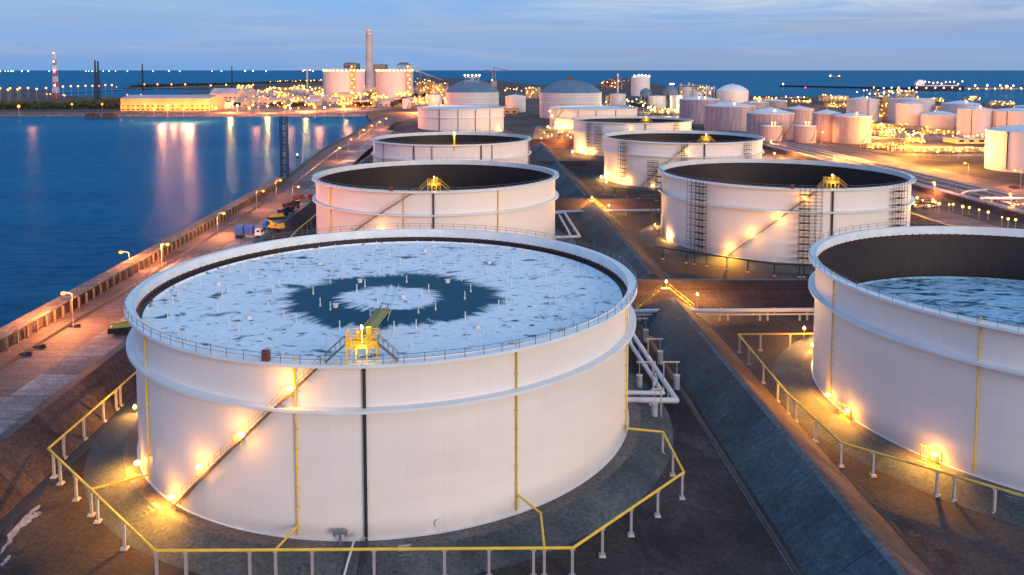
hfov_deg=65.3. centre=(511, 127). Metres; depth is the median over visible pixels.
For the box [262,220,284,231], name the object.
parked truck
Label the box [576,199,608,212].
dike stile
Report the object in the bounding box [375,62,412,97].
gas tank
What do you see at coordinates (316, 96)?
plant building
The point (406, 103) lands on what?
cone roof tank
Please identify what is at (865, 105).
cone roof tank
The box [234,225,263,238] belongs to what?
parked truck
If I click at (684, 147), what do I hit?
scaffold tower
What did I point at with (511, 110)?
plant building
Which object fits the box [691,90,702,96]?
cone roof tank
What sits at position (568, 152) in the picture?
tank pad
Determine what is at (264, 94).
plant building
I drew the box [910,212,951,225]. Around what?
dike
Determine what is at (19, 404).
apron
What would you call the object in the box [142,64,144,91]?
pylon
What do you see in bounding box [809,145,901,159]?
road
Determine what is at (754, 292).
cross dike
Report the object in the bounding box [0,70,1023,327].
sea
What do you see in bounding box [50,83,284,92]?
causeway road
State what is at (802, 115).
cone roof tank
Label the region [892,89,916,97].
process unit
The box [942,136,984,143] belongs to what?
plant building
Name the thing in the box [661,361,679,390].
pipe support
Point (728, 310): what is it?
product pipe
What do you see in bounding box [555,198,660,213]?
cross dike
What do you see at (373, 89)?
plant building
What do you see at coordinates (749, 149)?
scaffold tower
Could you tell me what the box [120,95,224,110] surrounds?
warehouse
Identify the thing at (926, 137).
plant yard
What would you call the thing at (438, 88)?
process unit
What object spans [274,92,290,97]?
process unit
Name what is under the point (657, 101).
cone roof tank
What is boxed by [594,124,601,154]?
scaffold tower
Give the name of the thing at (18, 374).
quay road
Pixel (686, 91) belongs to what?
cone roof tank
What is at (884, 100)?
process unit
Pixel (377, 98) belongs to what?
process unit
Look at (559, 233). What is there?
tank pad
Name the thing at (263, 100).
plant building
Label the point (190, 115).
quay wall
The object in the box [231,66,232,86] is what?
pylon
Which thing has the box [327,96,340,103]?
plant building
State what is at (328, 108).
plant yard
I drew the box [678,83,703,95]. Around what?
process unit
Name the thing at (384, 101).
plant building
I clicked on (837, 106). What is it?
process unit
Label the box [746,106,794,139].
cone roof tank
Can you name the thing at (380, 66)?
plant building
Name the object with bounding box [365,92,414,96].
plant building
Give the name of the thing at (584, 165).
cross dike
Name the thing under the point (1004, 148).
cone roof tank
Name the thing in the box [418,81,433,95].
process unit
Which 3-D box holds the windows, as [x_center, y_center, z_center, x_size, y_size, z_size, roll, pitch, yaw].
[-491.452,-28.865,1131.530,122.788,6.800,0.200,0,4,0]
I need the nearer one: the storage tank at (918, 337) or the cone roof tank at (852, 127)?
the storage tank at (918, 337)
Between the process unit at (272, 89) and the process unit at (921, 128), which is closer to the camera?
the process unit at (921, 128)
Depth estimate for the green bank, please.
505.26 m
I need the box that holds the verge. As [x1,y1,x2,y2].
[0,117,387,365]
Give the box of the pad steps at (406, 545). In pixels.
[398,544,410,559]
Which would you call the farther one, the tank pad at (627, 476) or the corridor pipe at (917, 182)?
the corridor pipe at (917, 182)
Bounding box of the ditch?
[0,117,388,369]
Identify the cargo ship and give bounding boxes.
[911,80,964,90]
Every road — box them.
[0,112,367,112]
[0,117,401,401]
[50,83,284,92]
[394,112,417,123]
[767,143,984,155]
[783,140,1023,195]
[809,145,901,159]
[871,136,900,138]
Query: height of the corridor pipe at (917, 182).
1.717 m
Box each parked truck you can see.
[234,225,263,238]
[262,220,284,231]
[277,205,293,215]
[282,199,299,207]
[291,193,312,199]
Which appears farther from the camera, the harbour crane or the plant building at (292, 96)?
the harbour crane
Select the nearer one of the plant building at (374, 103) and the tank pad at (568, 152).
the tank pad at (568, 152)
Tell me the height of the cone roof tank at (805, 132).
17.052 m
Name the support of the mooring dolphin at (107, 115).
in the sea
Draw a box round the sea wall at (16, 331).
[0,177,284,351]
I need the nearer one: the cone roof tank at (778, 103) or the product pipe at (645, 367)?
the product pipe at (645, 367)
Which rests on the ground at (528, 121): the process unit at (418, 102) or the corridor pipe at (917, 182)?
the process unit at (418, 102)
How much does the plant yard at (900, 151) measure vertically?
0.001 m
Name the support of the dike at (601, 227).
on the basin floor at (720, 530)
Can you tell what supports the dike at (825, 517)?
on the basin floor at (720, 530)
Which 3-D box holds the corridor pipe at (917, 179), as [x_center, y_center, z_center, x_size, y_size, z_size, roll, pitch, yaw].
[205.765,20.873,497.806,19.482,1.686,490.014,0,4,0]
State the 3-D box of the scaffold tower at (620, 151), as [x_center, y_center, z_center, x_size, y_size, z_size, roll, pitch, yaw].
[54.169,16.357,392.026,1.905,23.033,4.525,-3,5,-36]
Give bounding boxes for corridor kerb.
[762,144,1023,219]
[783,141,1023,196]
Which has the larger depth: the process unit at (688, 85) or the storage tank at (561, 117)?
the process unit at (688, 85)
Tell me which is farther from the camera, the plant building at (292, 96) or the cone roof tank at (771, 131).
the plant building at (292, 96)
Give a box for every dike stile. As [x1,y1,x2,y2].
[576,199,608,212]
[636,284,693,308]
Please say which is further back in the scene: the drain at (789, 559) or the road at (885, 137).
the road at (885, 137)
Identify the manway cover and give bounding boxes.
[435,519,442,526]
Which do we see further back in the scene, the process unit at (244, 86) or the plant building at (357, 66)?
the plant building at (357, 66)
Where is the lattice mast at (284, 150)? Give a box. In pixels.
[279,117,288,176]
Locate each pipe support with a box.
[651,388,664,416]
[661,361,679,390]
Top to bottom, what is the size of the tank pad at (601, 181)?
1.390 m
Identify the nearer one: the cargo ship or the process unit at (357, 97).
the process unit at (357, 97)
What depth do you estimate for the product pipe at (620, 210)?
315.74 m
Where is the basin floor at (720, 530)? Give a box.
[0,146,1023,574]
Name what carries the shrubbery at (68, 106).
on the ground at (528, 121)
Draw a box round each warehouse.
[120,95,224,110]
[210,88,244,101]
[242,88,255,98]
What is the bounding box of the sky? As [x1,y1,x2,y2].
[0,0,1023,69]
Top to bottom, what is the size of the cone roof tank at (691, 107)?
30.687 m
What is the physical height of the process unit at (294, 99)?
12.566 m
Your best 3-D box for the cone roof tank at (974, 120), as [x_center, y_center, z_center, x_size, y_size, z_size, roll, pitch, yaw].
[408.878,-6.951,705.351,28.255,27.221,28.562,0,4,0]
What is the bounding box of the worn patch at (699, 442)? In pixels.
[673,430,719,459]
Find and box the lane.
[762,155,1000,227]
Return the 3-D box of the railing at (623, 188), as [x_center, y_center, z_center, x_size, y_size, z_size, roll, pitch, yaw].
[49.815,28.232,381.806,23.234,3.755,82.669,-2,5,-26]
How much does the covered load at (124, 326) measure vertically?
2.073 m
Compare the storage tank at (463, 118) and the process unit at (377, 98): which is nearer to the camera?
the storage tank at (463, 118)
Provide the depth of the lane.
312.93 m
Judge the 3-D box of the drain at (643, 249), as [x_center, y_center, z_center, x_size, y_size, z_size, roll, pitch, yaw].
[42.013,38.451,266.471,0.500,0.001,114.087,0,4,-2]
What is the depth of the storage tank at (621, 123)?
533.65 m
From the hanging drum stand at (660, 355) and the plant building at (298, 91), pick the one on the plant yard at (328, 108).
the plant building at (298, 91)
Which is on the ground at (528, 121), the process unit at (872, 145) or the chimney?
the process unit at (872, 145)
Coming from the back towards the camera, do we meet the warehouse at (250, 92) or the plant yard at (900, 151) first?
the warehouse at (250, 92)
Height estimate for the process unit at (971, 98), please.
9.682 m
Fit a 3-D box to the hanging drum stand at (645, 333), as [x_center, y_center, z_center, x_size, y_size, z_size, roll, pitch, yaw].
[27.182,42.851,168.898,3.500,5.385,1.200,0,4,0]
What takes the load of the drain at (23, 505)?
on the basin floor at (720, 530)
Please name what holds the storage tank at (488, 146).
on the tank pad
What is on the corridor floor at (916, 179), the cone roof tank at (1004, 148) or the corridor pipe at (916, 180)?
the corridor pipe at (916, 180)
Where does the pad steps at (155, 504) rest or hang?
on the tank pad at (627, 476)
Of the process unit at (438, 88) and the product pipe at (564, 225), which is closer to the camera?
the product pipe at (564, 225)
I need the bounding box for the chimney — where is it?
[366,29,373,87]
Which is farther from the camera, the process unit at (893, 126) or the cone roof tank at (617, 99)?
the cone roof tank at (617, 99)
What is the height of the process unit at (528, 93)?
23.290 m
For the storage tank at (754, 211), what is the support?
on the tank pad at (646, 236)
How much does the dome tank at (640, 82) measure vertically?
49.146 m
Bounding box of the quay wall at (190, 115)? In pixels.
[0,114,366,116]
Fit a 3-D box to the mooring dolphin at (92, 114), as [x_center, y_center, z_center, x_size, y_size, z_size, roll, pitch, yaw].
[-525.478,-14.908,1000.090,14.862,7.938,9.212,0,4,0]
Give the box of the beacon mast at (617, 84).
[617,74,618,92]
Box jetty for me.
[780,85,1023,90]
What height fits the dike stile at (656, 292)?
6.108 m
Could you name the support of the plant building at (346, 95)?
on the plant yard at (328, 108)
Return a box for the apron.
[0,130,393,433]
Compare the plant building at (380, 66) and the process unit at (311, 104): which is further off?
the plant building at (380, 66)
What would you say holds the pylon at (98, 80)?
on the ground at (528, 121)
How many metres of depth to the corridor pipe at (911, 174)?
420.90 m
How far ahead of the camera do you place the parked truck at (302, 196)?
320.56 m
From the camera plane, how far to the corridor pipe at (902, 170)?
437.58 m
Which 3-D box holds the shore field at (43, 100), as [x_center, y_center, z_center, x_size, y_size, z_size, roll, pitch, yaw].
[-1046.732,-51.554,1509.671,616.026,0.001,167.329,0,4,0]
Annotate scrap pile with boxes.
[19,351,32,354]
[33,344,45,347]
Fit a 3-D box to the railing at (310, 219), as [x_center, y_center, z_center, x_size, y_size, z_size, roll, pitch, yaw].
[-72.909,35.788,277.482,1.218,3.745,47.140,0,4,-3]
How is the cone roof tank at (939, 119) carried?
on the plant yard at (926, 137)
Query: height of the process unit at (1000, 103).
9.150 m
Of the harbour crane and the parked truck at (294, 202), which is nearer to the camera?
the parked truck at (294, 202)
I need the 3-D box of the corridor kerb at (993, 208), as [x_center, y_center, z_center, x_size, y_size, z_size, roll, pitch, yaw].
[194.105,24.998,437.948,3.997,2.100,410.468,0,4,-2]
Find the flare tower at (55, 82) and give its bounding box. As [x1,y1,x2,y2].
[52,52,59,98]
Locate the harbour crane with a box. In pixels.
[485,67,508,88]
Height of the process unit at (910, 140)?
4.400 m
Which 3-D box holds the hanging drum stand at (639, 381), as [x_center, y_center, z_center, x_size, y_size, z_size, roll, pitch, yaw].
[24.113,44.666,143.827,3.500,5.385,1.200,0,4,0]
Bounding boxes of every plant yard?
[147,85,448,111]
[533,126,572,138]
[871,111,984,140]
[895,146,984,152]
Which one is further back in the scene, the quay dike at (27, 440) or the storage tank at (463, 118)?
the storage tank at (463, 118)
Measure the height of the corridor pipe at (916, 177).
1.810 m
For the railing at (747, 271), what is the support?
on the basin floor at (720, 530)
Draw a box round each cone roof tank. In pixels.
[402,98,410,108]
[428,93,441,105]
[610,93,625,105]
[649,95,665,108]
[670,94,682,112]
[679,95,720,123]
[682,86,692,97]
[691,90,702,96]
[704,100,757,131]
[745,99,769,109]
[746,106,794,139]
[760,122,783,142]
[762,98,786,108]
[785,105,814,124]
[793,122,817,142]
[812,108,840,140]
[832,111,872,143]
[846,96,879,121]
[887,96,935,122]
[895,100,924,128]
[920,109,956,129]
[941,100,980,112]
[956,105,992,136]
[984,125,1023,172]
[992,106,1023,127]
[1013,104,1023,107]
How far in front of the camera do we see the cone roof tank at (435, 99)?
1154.05 m
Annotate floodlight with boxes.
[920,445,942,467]
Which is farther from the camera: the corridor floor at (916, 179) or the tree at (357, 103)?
the tree at (357, 103)
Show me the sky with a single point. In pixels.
(117, 34)
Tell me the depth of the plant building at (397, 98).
1451.95 m
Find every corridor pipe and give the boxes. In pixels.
[714,130,1023,211]
[720,131,1023,209]
[722,131,1023,207]
[725,131,1023,207]
[727,131,1023,204]
[729,130,1023,202]
[735,131,1023,200]
[738,131,1023,199]
[739,130,1022,196]
[764,144,1023,212]
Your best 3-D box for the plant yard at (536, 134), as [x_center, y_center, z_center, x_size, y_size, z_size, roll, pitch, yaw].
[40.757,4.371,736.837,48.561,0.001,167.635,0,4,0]
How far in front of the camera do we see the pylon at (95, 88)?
1517.79 m
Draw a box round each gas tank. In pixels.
[322,62,364,97]
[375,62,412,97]
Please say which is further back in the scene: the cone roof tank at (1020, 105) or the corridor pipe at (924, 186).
the cone roof tank at (1020, 105)
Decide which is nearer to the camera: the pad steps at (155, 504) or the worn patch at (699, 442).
the pad steps at (155, 504)
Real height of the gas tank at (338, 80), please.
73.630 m
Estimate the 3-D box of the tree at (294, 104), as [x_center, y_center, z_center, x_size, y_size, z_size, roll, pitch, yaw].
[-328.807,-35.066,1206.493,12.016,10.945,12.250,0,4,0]
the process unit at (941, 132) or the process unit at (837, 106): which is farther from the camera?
the process unit at (837, 106)
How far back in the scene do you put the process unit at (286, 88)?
2203.46 m
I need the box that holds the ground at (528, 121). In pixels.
[0,77,1023,228]
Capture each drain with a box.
[0,394,136,532]
[611,214,670,278]
[637,319,800,574]
[696,308,940,574]
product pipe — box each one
[555,209,660,216]
[555,212,580,238]
[558,215,570,235]
[628,333,678,405]
[628,338,664,396]
[634,308,813,320]
[636,313,813,320]
[960,189,986,194]
[979,197,1023,204]
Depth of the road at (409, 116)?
974.45 m
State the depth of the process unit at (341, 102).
1281.48 m
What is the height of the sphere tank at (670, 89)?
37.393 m
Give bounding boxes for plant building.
[225,101,238,107]
[237,100,253,106]
[248,97,268,104]
[259,91,288,97]
[267,98,286,105]
[286,95,303,101]
[291,89,309,93]
[302,99,321,105]
[309,94,329,100]
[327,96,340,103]
[338,92,354,98]
[343,63,359,69]
[354,100,375,106]
[365,87,375,91]
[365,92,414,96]
[373,64,387,86]
[378,98,395,105]
[394,96,414,101]
[504,107,517,112]
[777,96,808,100]
[819,95,848,100]
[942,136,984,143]
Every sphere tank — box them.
[639,88,651,103]
[663,83,677,106]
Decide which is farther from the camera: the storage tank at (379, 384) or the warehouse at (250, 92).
the warehouse at (250, 92)
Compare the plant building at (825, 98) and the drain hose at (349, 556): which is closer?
the drain hose at (349, 556)
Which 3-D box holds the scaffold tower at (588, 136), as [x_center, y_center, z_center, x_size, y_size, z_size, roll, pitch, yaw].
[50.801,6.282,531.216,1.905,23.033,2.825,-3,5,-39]
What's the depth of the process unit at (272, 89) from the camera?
2061.57 m
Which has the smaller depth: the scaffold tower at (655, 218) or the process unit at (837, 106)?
the scaffold tower at (655, 218)
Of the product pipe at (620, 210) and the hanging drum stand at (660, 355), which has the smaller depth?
the hanging drum stand at (660, 355)
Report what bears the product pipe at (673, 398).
on the basin floor at (720, 530)
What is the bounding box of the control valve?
[651,373,657,396]
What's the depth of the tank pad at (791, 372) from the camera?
119.94 m
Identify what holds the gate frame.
on the tank pad at (791, 372)
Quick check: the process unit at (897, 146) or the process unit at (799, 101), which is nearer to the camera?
the process unit at (897, 146)
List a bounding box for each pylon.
[94,60,97,99]
[97,61,100,99]
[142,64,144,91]
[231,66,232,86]
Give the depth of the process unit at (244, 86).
2451.62 m
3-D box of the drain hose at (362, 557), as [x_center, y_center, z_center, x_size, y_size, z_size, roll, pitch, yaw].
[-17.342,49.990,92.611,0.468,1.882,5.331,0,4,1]
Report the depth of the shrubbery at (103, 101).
1329.08 m
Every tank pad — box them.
[84,371,672,574]
[555,229,576,244]
[564,149,603,158]
[590,174,658,192]
[640,222,814,273]
[772,335,1023,526]
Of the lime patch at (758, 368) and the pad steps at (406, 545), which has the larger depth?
the lime patch at (758, 368)
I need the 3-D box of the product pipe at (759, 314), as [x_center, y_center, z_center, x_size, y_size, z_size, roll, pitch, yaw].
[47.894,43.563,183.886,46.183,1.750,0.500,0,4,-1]
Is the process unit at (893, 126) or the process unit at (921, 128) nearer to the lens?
the process unit at (921, 128)
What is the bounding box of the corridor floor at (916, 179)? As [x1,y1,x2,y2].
[734,132,1023,212]
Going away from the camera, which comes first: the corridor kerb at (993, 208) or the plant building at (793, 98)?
the corridor kerb at (993, 208)
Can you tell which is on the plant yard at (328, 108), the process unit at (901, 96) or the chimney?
the chimney
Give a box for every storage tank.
[124,223,636,540]
[312,157,558,239]
[370,130,531,163]
[416,104,504,131]
[548,104,637,133]
[572,115,692,155]
[602,128,764,187]
[658,155,915,263]
[808,221,1023,491]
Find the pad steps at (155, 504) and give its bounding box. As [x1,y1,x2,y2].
[139,502,159,516]
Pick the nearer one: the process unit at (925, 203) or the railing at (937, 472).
the railing at (937, 472)
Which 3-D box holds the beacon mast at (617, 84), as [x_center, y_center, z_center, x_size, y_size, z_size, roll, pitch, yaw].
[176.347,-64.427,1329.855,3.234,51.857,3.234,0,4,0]
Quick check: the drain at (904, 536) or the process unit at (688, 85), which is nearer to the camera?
the drain at (904, 536)
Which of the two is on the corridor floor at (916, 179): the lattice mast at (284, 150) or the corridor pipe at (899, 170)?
the corridor pipe at (899, 170)
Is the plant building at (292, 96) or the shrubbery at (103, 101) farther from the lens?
the plant building at (292, 96)
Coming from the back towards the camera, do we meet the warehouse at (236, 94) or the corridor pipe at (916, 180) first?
the warehouse at (236, 94)
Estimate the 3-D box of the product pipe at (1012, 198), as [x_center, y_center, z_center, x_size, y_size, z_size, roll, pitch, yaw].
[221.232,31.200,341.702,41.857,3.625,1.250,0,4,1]
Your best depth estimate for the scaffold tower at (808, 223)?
229.68 m
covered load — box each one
[107,320,131,333]
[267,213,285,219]
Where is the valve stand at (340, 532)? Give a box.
[332,529,347,544]
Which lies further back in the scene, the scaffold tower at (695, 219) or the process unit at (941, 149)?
the process unit at (941, 149)
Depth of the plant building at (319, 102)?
1290.01 m
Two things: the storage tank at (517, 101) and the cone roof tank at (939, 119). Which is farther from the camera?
the storage tank at (517, 101)
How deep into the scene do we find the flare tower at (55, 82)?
1612.02 m
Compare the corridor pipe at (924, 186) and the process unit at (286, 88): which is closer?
the corridor pipe at (924, 186)
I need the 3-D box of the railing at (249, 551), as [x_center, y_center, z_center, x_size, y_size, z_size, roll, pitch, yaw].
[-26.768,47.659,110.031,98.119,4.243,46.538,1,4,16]
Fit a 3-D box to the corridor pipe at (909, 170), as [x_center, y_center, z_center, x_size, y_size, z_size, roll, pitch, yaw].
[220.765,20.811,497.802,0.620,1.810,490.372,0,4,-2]
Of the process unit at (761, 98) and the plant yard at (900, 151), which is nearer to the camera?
the plant yard at (900, 151)
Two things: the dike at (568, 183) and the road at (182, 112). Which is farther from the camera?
the road at (182, 112)
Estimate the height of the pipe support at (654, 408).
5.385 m
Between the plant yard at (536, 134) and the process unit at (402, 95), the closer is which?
the plant yard at (536, 134)
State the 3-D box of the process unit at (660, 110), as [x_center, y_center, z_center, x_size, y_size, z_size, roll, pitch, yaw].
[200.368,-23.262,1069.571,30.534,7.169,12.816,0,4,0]
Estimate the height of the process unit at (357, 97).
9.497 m
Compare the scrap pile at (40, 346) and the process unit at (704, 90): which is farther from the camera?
the process unit at (704, 90)
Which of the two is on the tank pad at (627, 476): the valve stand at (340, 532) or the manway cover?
the valve stand at (340, 532)
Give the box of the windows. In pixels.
[122,105,208,109]
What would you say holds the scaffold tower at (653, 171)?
attached to the storage tank at (641, 149)
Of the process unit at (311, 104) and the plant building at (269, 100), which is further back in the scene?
the plant building at (269, 100)
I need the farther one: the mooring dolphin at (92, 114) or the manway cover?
the mooring dolphin at (92, 114)
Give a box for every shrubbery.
[0,99,120,104]
[0,103,120,108]
[129,80,318,86]
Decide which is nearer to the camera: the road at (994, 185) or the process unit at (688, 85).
the road at (994, 185)
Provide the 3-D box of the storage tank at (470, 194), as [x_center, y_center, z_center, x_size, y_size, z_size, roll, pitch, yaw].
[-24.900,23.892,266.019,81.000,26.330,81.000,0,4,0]
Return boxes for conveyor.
[413,69,442,85]
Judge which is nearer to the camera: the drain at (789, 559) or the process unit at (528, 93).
the drain at (789, 559)
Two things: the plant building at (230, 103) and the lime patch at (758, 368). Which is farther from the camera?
the plant building at (230, 103)
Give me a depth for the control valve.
139.71 m
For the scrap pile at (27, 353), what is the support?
on the quay road at (18, 374)
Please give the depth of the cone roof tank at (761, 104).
1155.02 m
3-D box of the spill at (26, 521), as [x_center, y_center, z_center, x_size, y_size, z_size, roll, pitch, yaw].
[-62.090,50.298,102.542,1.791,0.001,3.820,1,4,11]
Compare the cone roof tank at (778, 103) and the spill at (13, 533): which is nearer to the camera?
the spill at (13, 533)
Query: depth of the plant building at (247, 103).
1255.68 m
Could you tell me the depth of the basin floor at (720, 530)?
101.48 m
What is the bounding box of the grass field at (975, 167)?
[873,152,1023,185]
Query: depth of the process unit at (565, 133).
654.42 m
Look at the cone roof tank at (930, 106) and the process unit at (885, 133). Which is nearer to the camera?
the process unit at (885, 133)
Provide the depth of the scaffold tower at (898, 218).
236.81 m
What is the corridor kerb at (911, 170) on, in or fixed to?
on the ground at (528, 121)
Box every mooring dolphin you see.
[85,113,99,118]
[102,113,116,118]
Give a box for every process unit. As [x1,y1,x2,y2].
[237,85,251,87]
[266,87,276,91]
[274,87,301,90]
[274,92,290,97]
[291,97,308,102]
[305,102,316,106]
[338,99,352,105]
[353,94,362,98]
[374,96,391,100]
[396,92,411,96]
[413,96,427,104]
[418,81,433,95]
[434,83,447,99]
[525,87,540,97]
[539,127,573,138]
[600,80,622,88]
[649,108,673,112]
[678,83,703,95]
[694,86,710,94]
[753,98,772,100]
[789,100,810,102]
[824,102,845,107]
[860,143,888,148]
[870,89,888,119]
[872,123,908,129]
[875,131,895,136]
[886,142,904,151]
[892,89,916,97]
[901,137,925,142]
[904,146,984,151]
[911,198,938,207]
[914,126,927,130]
[919,129,956,134]
[960,96,979,100]
[987,100,1013,105]
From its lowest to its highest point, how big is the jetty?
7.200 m
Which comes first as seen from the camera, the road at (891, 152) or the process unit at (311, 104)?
the road at (891, 152)
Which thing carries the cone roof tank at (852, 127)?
on the ground at (528, 121)
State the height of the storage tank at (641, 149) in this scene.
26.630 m
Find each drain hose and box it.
[343,534,355,574]
[357,538,367,574]
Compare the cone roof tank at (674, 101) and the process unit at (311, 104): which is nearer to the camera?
the cone roof tank at (674, 101)
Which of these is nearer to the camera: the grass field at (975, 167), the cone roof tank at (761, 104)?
the grass field at (975, 167)
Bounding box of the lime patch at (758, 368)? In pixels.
[741,345,776,391]
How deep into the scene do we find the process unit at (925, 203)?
333.43 m
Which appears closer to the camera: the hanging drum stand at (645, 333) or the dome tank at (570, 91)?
the hanging drum stand at (645, 333)
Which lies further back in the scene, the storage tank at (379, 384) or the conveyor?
the conveyor
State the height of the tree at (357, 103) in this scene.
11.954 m
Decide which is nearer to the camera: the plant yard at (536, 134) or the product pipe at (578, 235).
the product pipe at (578, 235)
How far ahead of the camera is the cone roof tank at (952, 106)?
848.87 m
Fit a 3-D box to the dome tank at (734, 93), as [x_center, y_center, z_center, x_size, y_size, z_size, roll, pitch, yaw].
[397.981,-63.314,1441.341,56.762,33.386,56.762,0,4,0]
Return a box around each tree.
[290,101,297,107]
[352,101,359,106]
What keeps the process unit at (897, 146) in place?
on the ground at (528, 121)
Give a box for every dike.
[0,154,372,519]
[369,160,603,170]
[529,139,573,145]
[531,142,594,197]
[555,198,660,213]
[573,204,667,278]
[631,279,813,306]
[638,297,932,574]
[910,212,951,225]
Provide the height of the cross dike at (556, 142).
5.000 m
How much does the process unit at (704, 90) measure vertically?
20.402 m
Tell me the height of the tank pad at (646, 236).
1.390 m
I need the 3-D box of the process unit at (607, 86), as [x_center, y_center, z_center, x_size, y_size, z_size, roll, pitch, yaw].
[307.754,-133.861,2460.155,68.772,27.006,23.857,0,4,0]
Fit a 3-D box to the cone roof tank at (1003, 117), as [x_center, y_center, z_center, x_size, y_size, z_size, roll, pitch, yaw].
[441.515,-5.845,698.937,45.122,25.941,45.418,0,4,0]
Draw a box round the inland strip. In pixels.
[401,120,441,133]
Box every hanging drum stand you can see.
[634,318,648,342]
[636,361,655,387]
[646,338,662,365]
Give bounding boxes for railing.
[47,372,685,574]
[290,214,315,236]
[591,172,659,197]
[650,204,812,277]
[737,333,1023,512]
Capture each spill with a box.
[0,505,39,553]
[0,555,10,565]
[18,511,41,527]
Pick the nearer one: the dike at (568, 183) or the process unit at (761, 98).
the dike at (568, 183)
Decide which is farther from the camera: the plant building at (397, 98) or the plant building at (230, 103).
the plant building at (397, 98)
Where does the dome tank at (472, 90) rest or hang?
on the ground at (528, 121)
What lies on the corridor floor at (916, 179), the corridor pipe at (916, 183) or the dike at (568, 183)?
the corridor pipe at (916, 183)
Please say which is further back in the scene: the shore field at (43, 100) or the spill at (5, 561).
the shore field at (43, 100)
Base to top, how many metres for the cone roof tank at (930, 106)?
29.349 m
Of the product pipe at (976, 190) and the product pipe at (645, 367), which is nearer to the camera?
the product pipe at (645, 367)
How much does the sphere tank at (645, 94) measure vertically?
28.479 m
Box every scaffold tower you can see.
[586,120,590,151]
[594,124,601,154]
[618,138,626,184]
[647,160,658,187]
[654,168,661,236]
[681,141,687,156]
[686,177,706,252]
[744,140,751,157]
[797,185,822,263]
[892,183,907,226]
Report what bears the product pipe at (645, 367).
on the basin floor at (720, 530)
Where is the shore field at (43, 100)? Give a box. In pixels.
[0,99,112,101]
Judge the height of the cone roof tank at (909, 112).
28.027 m
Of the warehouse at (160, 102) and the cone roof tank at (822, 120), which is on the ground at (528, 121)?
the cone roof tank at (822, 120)
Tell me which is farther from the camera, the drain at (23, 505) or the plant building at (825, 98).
the plant building at (825, 98)
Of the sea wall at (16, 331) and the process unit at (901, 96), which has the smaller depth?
the sea wall at (16, 331)
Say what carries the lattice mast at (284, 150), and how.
on the green bank
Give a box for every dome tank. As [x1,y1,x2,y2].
[445,74,498,105]
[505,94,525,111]
[539,77,601,117]
[631,74,649,95]
[716,84,748,102]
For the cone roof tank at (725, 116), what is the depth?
744.58 m
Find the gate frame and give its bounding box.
[839,402,851,422]
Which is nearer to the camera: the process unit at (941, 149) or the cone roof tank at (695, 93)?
the process unit at (941, 149)
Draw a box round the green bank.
[284,116,378,182]

